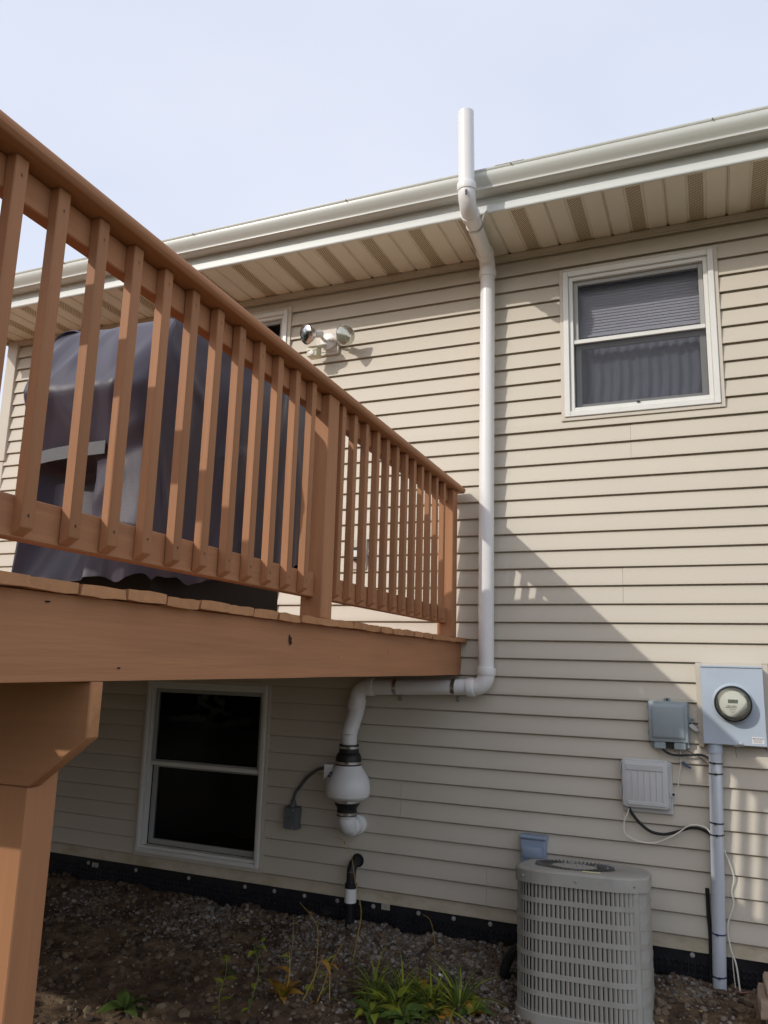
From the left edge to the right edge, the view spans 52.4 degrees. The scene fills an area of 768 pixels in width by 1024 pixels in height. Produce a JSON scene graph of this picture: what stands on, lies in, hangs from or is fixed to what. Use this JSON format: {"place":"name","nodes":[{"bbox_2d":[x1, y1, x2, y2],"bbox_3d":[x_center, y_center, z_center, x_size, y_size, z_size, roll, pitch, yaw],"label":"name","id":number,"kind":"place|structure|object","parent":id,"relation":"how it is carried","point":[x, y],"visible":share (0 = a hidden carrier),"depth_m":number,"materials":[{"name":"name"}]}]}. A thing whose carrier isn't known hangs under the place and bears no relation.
{"place":"outdoors","nodes":[
{"label":"outdoors","id":0,"kind":"place"},
{"bbox_2d":[0,0,767,409],"label":"sky","id":1,"kind":"structure","parent":0,"point":[190,116],"materials":[{"name":"white"}]},
{"bbox_2d":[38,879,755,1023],"bbox_3d":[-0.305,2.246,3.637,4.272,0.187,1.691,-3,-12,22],"label":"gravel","id":2,"kind":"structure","parent":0,"point":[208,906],"depth_m":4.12,"materials":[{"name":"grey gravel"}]},
{"bbox_2d":[33,835,765,1023],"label":"ground","id":3,"kind":"structure","parent":0,"point":[56,1008],"depth_m":3.90,"materials":[{"name":"soil"}]},
{"bbox_2d":[96,990,149,1017],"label":"leafy weed","id":4,"kind":"object","parent":3,"relation":"on","point":[124,1000],"visible":0.99,"depth_m":3.47,"materials":[{"name":"green plant"}]},
{"bbox_2d":[212,955,236,1016],"bbox_3d":[-0.717,2.145,3.486,0.114,0.301,0.102,-3,-12,22],"label":"leafy shoot","id":5,"kind":"object","parent":3,"relation":"on","point":[226,958],"visible":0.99,"depth_m":3.50,"materials":[{"name":"green plant"}]},
{"bbox_2d":[0,110,466,1023],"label":"wooden deck","id":6,"kind":"structure","parent":3,"relation":"on","point":[68,650],"depth_m":2.01,"materials":[{"name":"paint"}]},
{"bbox_2d":[11,317,305,610],"bbox_3d":[-0.791,-0.141,3.088,0.578,1.100,1.282,-3,-12,21],"label":"covered grill","id":7,"kind":"object","parent":6,"relation":"on","point":[38,561],"visible":0.35,"depth_m":2.64,"materials":[{"name":"fabric"}]},
{"bbox_2d":[240,947,264,1012],"bbox_3d":[-0.589,2.149,3.538,0.075,0.321,0.097,-3,-12,22],"label":"leafy shoot","id":8,"kind":"object","parent":3,"relation":"on","point":[259,968],"visible":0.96,"depth_m":3.55,"materials":[{"name":"green plant"}]},
{"bbox_2d":[252,936,266,958],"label":"leafy shoot","id":9,"kind":"object","parent":3,"relation":"on","point":[263,946],"visible":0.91,"depth_m":4.06,"materials":[{"name":"green plant"}]},
{"bbox_2d":[262,978,302,1004],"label":"dead plant","id":10,"kind":"object","parent":3,"relation":"on","point":[281,991],"visible":1,"depth_m":3.57,"materials":[{"name":"orange plant"}]},
{"bbox_2d":[275,953,289,999],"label":"dry stalk","id":11,"kind":"object","parent":3,"relation":"on","point":[286,969],"visible":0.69,"depth_m":3.63,"materials":[{"name":"orange plant"}]},
{"bbox_2d":[285,922,297,978],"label":"dry stalk","id":12,"kind":"object","parent":3,"relation":"on","point":[286,976],"visible":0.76,"depth_m":3.79,"materials":[{"name":"plant"}]},
{"bbox_2d":[300,903,321,992],"bbox_3d":[-0.347,2.122,3.705,0.126,0.492,0.063,-3,-12,22],"label":"dry stalk","id":13,"kind":"object","parent":3,"relation":"on","point":[317,947],"visible":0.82,"depth_m":3.68,"materials":[{"name":"yellow plant"}]},
{"bbox_2d":[302,955,329,1000],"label":"dry stalk","id":14,"kind":"object","parent":3,"relation":"on","point":[308,987],"visible":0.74,"depth_m":3.59,"materials":[{"name":"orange plant"}]},
{"bbox_2d":[310,943,345,1003],"bbox_3d":[-0.253,2.172,3.584,0.191,0.352,0.089,7,-12,-26],"label":"dry stalk","id":15,"kind":"object","parent":3,"relation":"on","point":[334,965],"visible":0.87,"depth_m":3.59,"materials":[{"name":"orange plant"}]},
{"bbox_2d":[321,967,337,999],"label":"dry stalk","id":16,"kind":"object","parent":3,"relation":"on","point":[325,988],"visible":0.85,"depth_m":3.59,"materials":[{"name":"brown plant"}]},
{"bbox_2d":[335,837,361,960],"bbox_3d":[-0.239,2.064,4.055,0.236,0.686,0.123,4,-11,-12],"label":"dry stalk","id":17,"kind":"object","parent":3,"relation":"on","point":[359,900],"visible":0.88,"depth_m":4.05,"materials":[{"name":"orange plant"}]},
{"bbox_2d":[349,985,382,1001],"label":"leafy weed","id":18,"kind":"object","parent":3,"relation":"on","point":[363,996],"visible":0.77,"depth_m":3.62,"materials":[{"name":"green plant"}]},
{"bbox_2d":[350,999,390,1023],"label":"leafy weed","id":19,"kind":"object","parent":3,"relation":"on","point":[367,1012],"visible":0.94,"depth_m":3.44,"materials":[{"name":"green plant"}]},
{"bbox_2d":[340,944,418,1007],"bbox_3d":[-0.012,2.195,3.659,0.406,0.222,0.418,-3,-12,22],"label":"grass tuft","id":20,"kind":"object","parent":3,"relation":"on","point":[374,979],"visible":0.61,"depth_m":3.71,"materials":[{"name":"green plant"}]},
{"bbox_2d":[0,105,767,990],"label":"house","id":21,"kind":"structure","parent":3,"relation":"on","point":[630,483],"depth_m":4.50,"materials":[{"name":"plastic"}]},
{"bbox_2d":[133,680,272,872],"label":"window","id":22,"kind":"structure","parent":21,"relation":"in","point":[203,774],"depth_m":6.02,"materials":[{"name":"plastic"}]},
{"bbox_2d":[250,306,293,606],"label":"window","id":23,"kind":"structure","parent":21,"relation":"in","point":[279,320],"depth_m":5.48,"materials":[{"name":"plastic"}]},
{"bbox_2d":[283,766,323,829],"bbox_3d":[-0.451,1.707,4.670,0.361,0.393,0.085,-7,-14,37],"label":"switch box","id":24,"kind":"object","parent":21,"relation":"attached to","point":[292,815],"visible":0.88,"depth_m":4.70,"materials":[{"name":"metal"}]},
{"bbox_2d":[300,324,354,359],"bbox_3d":[-0.362,-1.156,5.160,0.370,0.263,0.253,-3,-12,22],"label":"flood light","id":25,"kind":"object","parent":21,"relation":"attached to","point":[330,339],"visible":1,"depth_m":5.16,"materials":[{"name":"plastic"}]},
{"bbox_2d":[344,853,363,927],"bbox_3d":[-0.180,2.273,4.443,0.076,0.600,0.135,-3,-12,22],"label":"drain pipe","id":26,"kind":"object","parent":21,"relation":"attached to","point":[357,859],"visible":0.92,"depth_m":4.41,"materials":[{"name":"black plastic"}]},
{"bbox_2d":[353,539,367,569],"bbox_3d":[-0.161,0.265,4.889,0.108,0.193,0.062,-3,-12,22],"label":"outlet cover","id":27,"kind":"object","parent":21,"relation":"attached to","point":[355,555],"visible":0.25,"depth_m":4.88,"materials":[{"name":"plastic"}]},
{"bbox_2d":[324,107,495,835],"bbox_3d":[0.274,-0.150,4.574,0.637,4.023,1.196,10,-14,-38],"label":"vent pipe","id":28,"kind":"object","parent":21,"relation":"attached to","point":[347,787],"visible":1,"depth_m":4.47,"materials":[{"name":"white plastic"}]},
{"bbox_2d":[519,833,548,861],"bbox_3d":[0.796,1.849,4.141,0.144,0.252,0.078,-3,-12,22],"label":"disconnect box","id":29,"kind":"object","parent":21,"relation":"attached to","point":[533,846],"visible":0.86,"depth_m":4.13,"materials":[{"name":"paint"}]},
{"bbox_2d":[559,245,725,421],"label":"window","id":30,"kind":"structure","parent":21,"relation":"in","point":[642,335],"depth_m":4.56,"materials":[{"name":"plastic"}]},
{"bbox_2d":[619,758,709,843],"bbox_3d":[1.426,1.472,3.954,0.439,0.410,0.060,-3,-12,22],"label":"utility box","id":31,"kind":"object","parent":21,"relation":"attached to","point":[647,786],"visible":1,"depth_m":3.98,"materials":[{"name":"grey plastic"}]},
{"bbox_2d":[647,697,708,786],"bbox_3d":[1.510,1.175,3.983,0.306,0.438,0.078,-3,-12,22],"label":"utility box","id":32,"kind":"object","parent":21,"relation":"attached to","point":[669,722],"visible":1,"depth_m":3.98,"materials":[{"name":"grey plastic"}]},
{"bbox_2d":[695,662,767,991],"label":"electric meter","id":33,"kind":"object","parent":21,"relation":"attached to","point":[732,703],"visible":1,"depth_m":3.83,"materials":[{"name":"plastic"}]},
{"bbox_2d":[375,985,418,1005],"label":"leafy weed","id":34,"kind":"object","parent":3,"relation":"on","point":[399,993],"visible":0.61,"depth_m":3.59,"materials":[{"name":"green plant"}]},
{"bbox_2d":[42,881,753,1023],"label":"straw litter","id":35,"kind":"object","parent":3,"relation":"on","point":[353,1002],"visible":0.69,"depth_m":3.96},
{"bbox_2d":[351,969,445,1021],"bbox_3d":[0.084,2.163,3.495,0.431,0.178,0.424,10,-14,-36],"label":"grass tuft","id":36,"kind":"object","parent":3,"relation":"on","point":[402,1002],"visible":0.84,"depth_m":3.49,"materials":[{"name":"green plant"}]},
{"bbox_2d":[358,953,441,1003],"bbox_3d":[0.078,2.229,3.699,0.452,0.167,0.446,3,-11,-6],"label":"grass tuft","id":37,"kind":"object","parent":3,"relation":"on","point":[397,977],"visible":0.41,"depth_m":3.73,"materials":[{"name":"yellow plant"}]},
{"bbox_2d":[378,1000,429,1023],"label":"leafy weed","id":38,"kind":"object","parent":3,"relation":"on","point":[395,1013],"visible":0.91,"depth_m":3.42,"materials":[{"name":"green plant"}]},
{"bbox_2d":[406,978,426,988],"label":"leafy weed","id":39,"kind":"object","parent":3,"relation":"on","point":[414,983],"visible":0.17,"depth_m":3.75,"materials":[{"name":"green plant"}]},
{"bbox_2d":[409,984,452,1005],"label":"leafy weed","id":40,"kind":"object","parent":3,"relation":"on","point":[426,1001],"visible":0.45,"depth_m":3.60,"materials":[{"name":"green plant"}]},
{"bbox_2d":[387,963,478,1023],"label":"grass tuft","id":41,"kind":"object","parent":3,"relation":"on","point":[434,999],"visible":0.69,"depth_m":3.57,"materials":[{"name":"green plant"}]},
{"bbox_2d":[416,1001,455,1023],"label":"leafy weed","id":42,"kind":"object","parent":3,"relation":"on","point":[438,1014],"visible":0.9,"depth_m":3.45,"materials":[{"name":"green plant"}]},
{"bbox_2d":[416,955,500,1023],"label":"grass tuft","id":43,"kind":"object","parent":3,"relation":"on","point":[457,994],"visible":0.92,"depth_m":3.55,"materials":[{"name":"green plant"}]},
{"bbox_2d":[448,987,480,1000],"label":"leafy weed","id":44,"kind":"object","parent":3,"relation":"on","point":[473,996],"visible":0.26,"depth_m":3.59,"materials":[{"name":"green plant"}]},
{"bbox_2d":[452,1000,495,1016],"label":"leafy weed","id":45,"kind":"object","parent":3,"relation":"on","point":[477,1008],"visible":0.88,"depth_m":3.50,"materials":[{"name":"green plant"}]},
{"bbox_2d":[499,859,654,1023],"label":"air conditioner","id":46,"kind":"object","parent":3,"relation":"on","point":[581,949],"visible":0.99,"depth_m":3.44,"materials":[{"name":"beige paint"}]},
{"bbox_2d":[756,982,767,1019],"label":"garden block","id":47,"kind":"object","parent":3,"relation":"on","point":[762,999],"depth_m":3.28,"materials":[{"name":"beige concrete"}]},
{"bbox_2d":[763,971,767,996],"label":"garden block","id":48,"kind":"object","parent":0,"point":[765,978],"depth_m":3.34,"materials":[{"name":"beige concrete"}]}
]}

